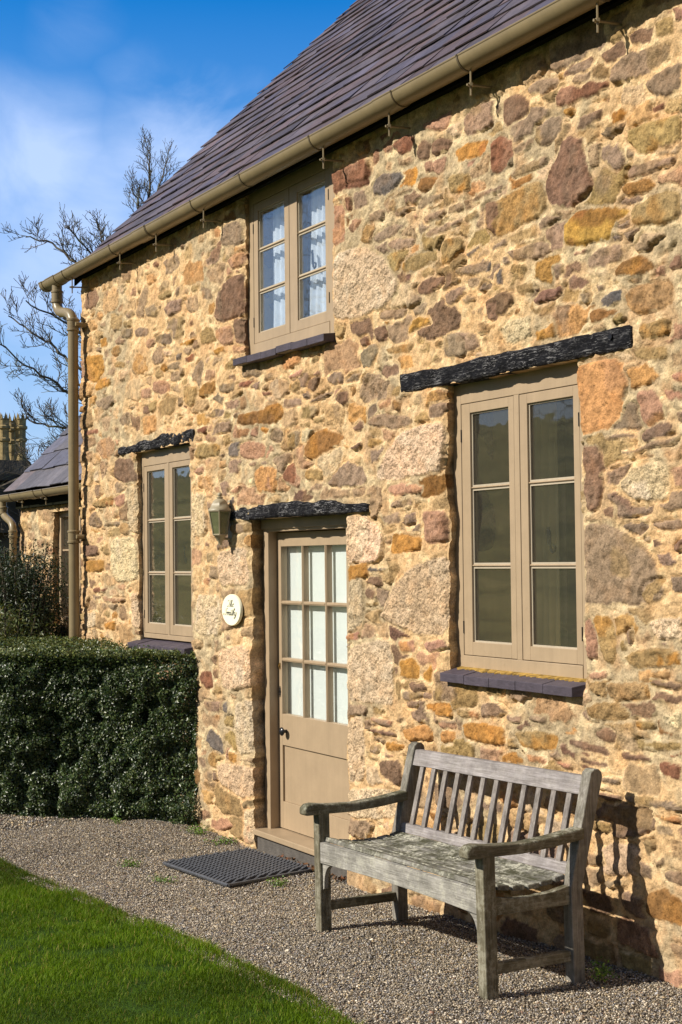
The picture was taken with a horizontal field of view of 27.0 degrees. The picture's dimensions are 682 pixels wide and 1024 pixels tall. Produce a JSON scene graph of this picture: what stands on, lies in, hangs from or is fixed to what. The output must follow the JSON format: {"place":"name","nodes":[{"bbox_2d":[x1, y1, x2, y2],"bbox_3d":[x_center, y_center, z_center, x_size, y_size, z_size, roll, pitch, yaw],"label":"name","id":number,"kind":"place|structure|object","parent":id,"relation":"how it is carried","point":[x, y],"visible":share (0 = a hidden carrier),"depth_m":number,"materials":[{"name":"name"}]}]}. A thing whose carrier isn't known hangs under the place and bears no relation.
{"place":"outdoors","nodes":[
{"label":"outdoors","id":0,"kind":"place"},
{"bbox_2d":[0,412,30,588],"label":"chimney house","id":1,"kind":"structure","parent":0,"point":[10,433],"depth_m":33.98,"materials":[{"name":"stone"}]},
{"bbox_2d":[0,413,82,638],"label":"wing","id":2,"kind":"structure","parent":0,"point":[39,485],"depth_m":13.37,"materials":[{"name":"beige stone"}]},
{"bbox_2d":[58,510,82,625],"bbox_3d":[-2.343,0.508,12.833,0.060,1.090,1.160,1,-2,-30],"label":"window","id":3,"kind":"structure","parent":2,"relation":"in","point":[63,516],"depth_m":13.23,"materials":[{"name":"beige paint"}]},
{"bbox_2d":[0,0,355,463],"label":"sky","id":4,"kind":"structure","parent":0,"point":[80,80],"materials":[{"name":"blue"}]},
{"bbox_2d":[0,857,364,1023],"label":"lawn","id":5,"kind":"structure","parent":0,"point":[133,1006],"depth_m":6.00,"materials":[{"name":"green plant"}]},
{"bbox_2d":[0,809,681,1023],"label":"gravel path","id":6,"kind":"structure","parent":0,"point":[405,970],"depth_m":6.55,"materials":[{"name":"grey gravel"}]},
{"bbox_2d":[0,542,22,600],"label":"yew shrub","id":7,"kind":"object","parent":6,"relation":"on","point":[10,564],"visible":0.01,"depth_m":13.62,"materials":[{"name":"green plant"}]},
{"bbox_2d":[0,596,57,644],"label":"spurge shrub","id":8,"kind":"object","parent":6,"relation":"on","point":[4,625],"visible":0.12,"depth_m":12.08,"materials":[{"name":"green plant"}]},
{"bbox_2d":[0,531,68,640],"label":"yew shrub","id":9,"kind":"object","parent":6,"relation":"on","point":[31,583],"visible":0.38,"depth_m":12.55,"materials":[{"name":"green plant"}]},
{"bbox_2d":[0,633,197,825],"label":"hedge","id":10,"kind":"object","parent":6,"relation":"on","point":[79,717],"visible":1,"depth_m":10.13,"materials":[{"name":"green plant"}]},
{"bbox_2d":[108,814,124,825],"bbox_3d":[-1.557,2.117,9.834,0.119,0.099,0.089,3,-4,-58],"label":"weed","id":11,"kind":"object","parent":6,"relation":"on","point":[118,820],"visible":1,"depth_m":9.82,"materials":[{"name":"green plant"}]},
{"bbox_2d":[117,856,144,867],"bbox_3d":[-1.285,2.155,8.713,0.189,0.082,0.138,0,-2,-18],"label":"weed","id":12,"kind":"object","parent":6,"relation":"on","point":[131,864],"visible":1,"depth_m":8.70,"materials":[{"name":"green plant"}]},
{"bbox_2d":[152,873,176,883],"bbox_3d":[-1.031,2.145,8.289,0.202,0.070,0.104,-1,-2,23],"label":"weed","id":13,"kind":"object","parent":6,"relation":"on","point":[162,878],"visible":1,"depth_m":8.27,"materials":[{"name":"green plant"}]},
{"bbox_2d":[184,823,209,834],"bbox_3d":[-0.952,2.139,9.586,0.246,0.084,0.174,-2,-2,24],"label":"weed","id":14,"kind":"object","parent":6,"relation":"on","point":[196,830],"visible":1,"depth_m":9.58,"materials":[{"name":"green plant"}]},
{"bbox_2d":[203,836,237,845],"bbox_3d":[-0.765,2.151,9.304,0.231,0.097,0.194,-2,-3,40],"label":"weed","id":15,"kind":"object","parent":6,"relation":"on","point":[221,842],"visible":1,"depth_m":9.31,"materials":[{"name":"green plant"}]},
{"bbox_2d":[163,847,312,886],"bbox_3d":[-0.623,2.138,8.580,0.623,0.032,0.798,1,-2,-36],"label":"door mat","id":16,"kind":"object","parent":6,"relation":"on","point":[237,867],"depth_m":8.52,"materials":[{"name":"rubber"}]},
{"bbox_2d":[266,874,289,887],"bbox_3d":[-0.364,2.124,8.157,0.150,0.086,0.111,-2,-2,24],"label":"weed","id":17,"kind":"object","parent":6,"relation":"on","point":[282,883],"visible":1,"depth_m":8.16,"materials":[{"name":"green plant"}]},
{"bbox_2d":[277,853,345,880],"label":"fallen leaves","id":18,"kind":"object","parent":6,"relation":"on","point":[340,878],"visible":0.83,"depth_m":8.45,"materials":[{"name":"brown plant"}]},
{"bbox_2d":[300,742,601,1000],"bbox_3d":[0.457,1.566,6.473,0.694,0.876,1.492,0,-4,-28],"label":"garden bench","id":19,"kind":"object","parent":6,"relation":"on","point":[486,868],"visible":1,"depth_m":6.26,"materials":[{"name":"grey wood"}]},
{"bbox_2d":[585,956,619,984],"bbox_3d":[1.069,1.903,5.875,0.146,0.127,0.118,1,-3,-39],"label":"weed","id":20,"kind":"object","parent":6,"relation":"on","point":[598,973],"visible":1,"depth_m":5.87,"materials":[{"name":"green plant"}]},
{"bbox_3d":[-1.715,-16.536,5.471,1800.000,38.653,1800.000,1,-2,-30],"label":"ground","id":21,"kind":"structure","parent":0,"visible":0},
{"bbox_2d":[0,465,25,573],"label":"bare tree","id":22,"kind":"object","parent":21,"relation":"on","point":[1,484],"visible":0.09,"depth_m":23.94,"materials":[{"name":"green plant"}]},
{"bbox_2d":[3,407,81,466],"bbox_3d":[-5.695,0.320,30.911,3.534,5.368,5.540,0,-2,-13],"label":"bare tree","id":23,"kind":"object","parent":21,"relation":"on","point":[33,436],"visible":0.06,"depth_m":30.74,"materials":[{"name":"brown plant"}]},
{"bbox_2d":[0,202,112,469],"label":"bare tree","id":24,"kind":"object","parent":21,"relation":"on","point":[49,341],"visible":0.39,"depth_m":23.68,"materials":[{"name":"brown plant"}]},
{"bbox_2d":[122,124,184,211],"bbox_3d":[-4.121,-2.998,34.255,2.679,12.179,3.031,1,-2,-30],"label":"bare tree","id":25,"kind":"object","parent":21,"relation":"on","point":[139,188],"visible":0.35,"depth_m":33.73,"materials":[{"name":"brown plant"}]},
{"bbox_2d":[38,0,681,989],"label":"stone cottage","id":26,"kind":"structure","parent":21,"relation":"on","point":[502,182],"depth_m":7.54,"materials":[{"name":"stone"}]},
{"bbox_2d":[127,444,193,654],"bbox_3d":[-1.130,0.275,10.591,0.560,1.507,1.148,1,-2,-30],"label":"window","id":27,"kind":"structure","parent":26,"relation":"in","point":[174,607],"depth_m":10.85,"materials":[{"name":"beige paint"}]},
{"bbox_2d":[208,493,233,544],"bbox_3d":[-0.793,0.046,9.429,0.190,0.348,0.156,1,-2,-30],"label":"wall lantern","id":28,"kind":"object","parent":26,"relation":"attached to","point":[219,510],"depth_m":9.38,"materials":[{"name":"paint"}]},
{"bbox_2d":[222,594,242,625],"bbox_3d":[-0.720,0.647,9.399,0.020,0.208,0.284,1,-2,-30],"label":"name plaque","id":29,"kind":"object","parent":26,"relation":"attached to","point":[232,609],"visible":1,"depth_m":9.37,"materials":[{"name":"ceramic"}]},
{"bbox_2d":[273,202,284,327],"bbox_3d":[-0.352,-1.593,9.147,0.044,1.070,0.411,1,-2,-30],"label":"net curtain","id":30,"kind":"object","parent":26,"relation":"hanging from","point":[278,274],"visible":0.28,"depth_m":9.24,"materials":[{"name":"white fabric"}]},
{"bbox_2d":[233,151,335,366],"bbox_3d":[-0.173,-1.577,8.966,0.571,1.218,1.250,1,-2,-30],"label":"window","id":31,"kind":"structure","parent":26,"relation":"in","point":[300,331],"depth_m":8.91,"materials":[{"name":"beige paint"}]},
{"bbox_2d":[253,514,350,882],"bbox_3d":[-0.143,1.143,8.745,0.296,2.230,1.243,1,-2,-30],"label":"door","id":32,"kind":"structure","parent":26,"relation":"in","point":[306,761],"depth_m":8.96,"materials":[{"name":"beige paint"}]},
{"bbox_2d":[287,545,347,723],"bbox_3d":[-0.108,0.760,8.839,0.002,1.200,0.952,1,-2,-30],"label":"blind","id":33,"kind":"object","parent":32,"relation":"attached to","point":[316,629],"visible":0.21,"depth_m":8.90,"materials":[{"name":"fabric"}]},
{"bbox_2d":[309,183,325,315],"bbox_3d":[-0.087,-1.612,8.694,0.046,1.070,0.491,1,-2,-30],"label":"net curtain","id":34,"kind":"object","parent":26,"relation":"hanging from","point":[318,283],"visible":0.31,"depth_m":8.77,"materials":[{"name":"white fabric"}]},
{"bbox_2d":[440,362,587,696],"bbox_3d":[1.001,0.086,6.930,0.560,1.519,1.128,1,-2,-30],"label":"window","id":35,"kind":"structure","parent":26,"relation":"in","point":[496,600],"depth_m":6.94,"materials":[{"name":"beige paint"}]},
{"bbox_2d":[534,400,568,646],"bbox_3d":[1.097,0.088,7.443,0.070,1.380,0.282,1,-2,-30],"label":"curtain","id":36,"kind":"object","parent":26,"relation":"hanging from","point":[550,512],"visible":0.84,"depth_m":7.42,"materials":[{"name":"fabric"}]}
]}

